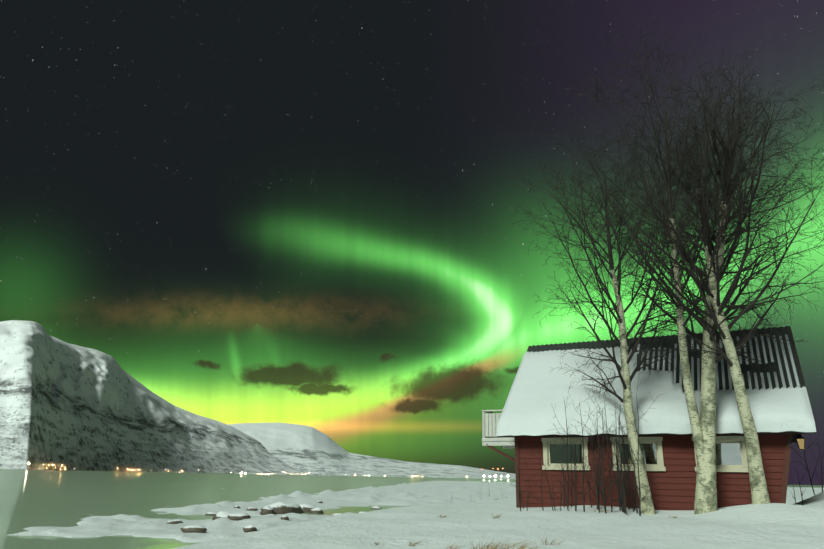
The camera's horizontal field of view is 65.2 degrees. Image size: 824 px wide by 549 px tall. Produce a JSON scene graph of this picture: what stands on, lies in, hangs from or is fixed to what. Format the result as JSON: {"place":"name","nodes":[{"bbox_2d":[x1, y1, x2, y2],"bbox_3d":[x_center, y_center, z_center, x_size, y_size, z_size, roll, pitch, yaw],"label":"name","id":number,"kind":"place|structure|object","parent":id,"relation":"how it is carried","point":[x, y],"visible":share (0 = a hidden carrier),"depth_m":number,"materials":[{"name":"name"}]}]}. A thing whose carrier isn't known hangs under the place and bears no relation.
{"place":"outdoors","nodes":[
{"label":"outdoors","id":0,"kind":"place"},
{"bbox_2d":[0,320,302,474],"bbox_3d":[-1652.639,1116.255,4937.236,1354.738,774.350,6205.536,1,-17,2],"label":"mountain","id":1,"kind":"structure","parent":0,"point":[67,406],"depth_m":3306.93,"materials":[{"name":"grey stone"}]},
{"bbox_2d":[228,423,515,478],"bbox_3d":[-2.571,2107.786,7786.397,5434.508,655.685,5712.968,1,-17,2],"label":"mountain","id":2,"kind":"structure","parent":0,"point":[306,450],"depth_m":7123.57,"materials":[{"name":"white snow"}]},
{"bbox_2d":[0,469,823,548],"bbox_3d":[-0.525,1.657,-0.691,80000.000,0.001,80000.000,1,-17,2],"label":"fjord water","id":3,"kind":"structure","parent":0,"point":[42,498],"depth_m":53.96,"materials":[{"name":"water"}]},
{"bbox_2d":[0,0,823,484],"label":"sky","id":4,"kind":"structure","parent":0,"point":[300,212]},
{"bbox_2d":[9,481,823,548],"bbox_3d":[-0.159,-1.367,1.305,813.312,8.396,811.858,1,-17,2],"label":"snow ground","id":5,"kind":"structure","parent":0,"point":[467,520],"depth_m":12.98,"materials":[{"name":"white snow"}]},
{"bbox_2d":[166,497,423,532],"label":"shore rocks","id":6,"kind":"object","parent":5,"relation":"on","point":[279,508],"visible":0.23,"depth_m":28.79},
{"bbox_2d":[372,496,677,548],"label":"dry grass tufts","id":7,"kind":"object","parent":5,"relation":"on","point":[488,547],"visible":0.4,"depth_m":9.34,"materials":[{"name":"beige plant"}]},
{"bbox_2d":[511,132,756,514],"bbox_3d":[5.485,1.078,16.433,6.059,10.108,5.207,1,-17,2],"label":"birch","id":8,"kind":"object","parent":5,"relation":"on","point":[647,505],"visible":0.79,"depth_m":16.35,"materials":[{"name":"grey plant"}]},
{"bbox_2d":[450,372,823,515],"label":"bare shrubs","id":9,"kind":"object","parent":5,"relation":"on","point":[621,498],"visible":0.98,"depth_m":15.61,"materials":[{"name":"black plant"}]},
{"bbox_2d":[514,434,791,510],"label":"cabin walls","id":10,"kind":"structure","parent":5,"relation":"on","point":[675,481],"depth_m":15.94,"materials":[{"name":"red wood"}]},
{"bbox_2d":[482,409,514,461],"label":"balcony","id":11,"kind":"structure","parent":10,"relation":"attached to","point":[489,426],"depth_m":19.36,"materials":[{"name":"white wood"}]},
{"bbox_2d":[541,436,748,471],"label":"cabin windows","id":12,"kind":"structure","parent":10,"relation":"in","point":[731,454],"depth_m":16.31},
{"bbox_2d":[498,326,816,442],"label":"cabin roof","id":13,"kind":"structure","parent":10,"relation":"on","point":[751,368],"depth_m":17.60,"materials":[{"name":"black metal"}]},
{"bbox_2d":[788,435,804,450],"bbox_3d":[8.865,3.870,14.813,0.355,0.360,0.210,-8,-20,27],"label":"outdoor wall lamp","id":14,"kind":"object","parent":10,"relation":"attached to","point":[800,440],"depth_m":14.73,"materials":[{"name":"beige glass"}]},
{"bbox_2d":[553,101,823,503],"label":"birch","id":15,"kind":"object","parent":5,"relation":"on","point":[759,490],"visible":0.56,"depth_m":14.77,"materials":[{"name":"grey plant"}]},
{"bbox_2d":[557,16,823,513],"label":"birch","id":16,"kind":"object","parent":5,"relation":"on","point":[703,427],"visible":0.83,"depth_m":15.33,"materials":[{"name":"grey plant"}]},
{"bbox_2d":[496,334,815,435],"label":"roof snow","id":17,"kind":"structure","parent":0,"point":[538,391],"depth_m":17.13,"materials":[{"name":"white snow"}]}
]}

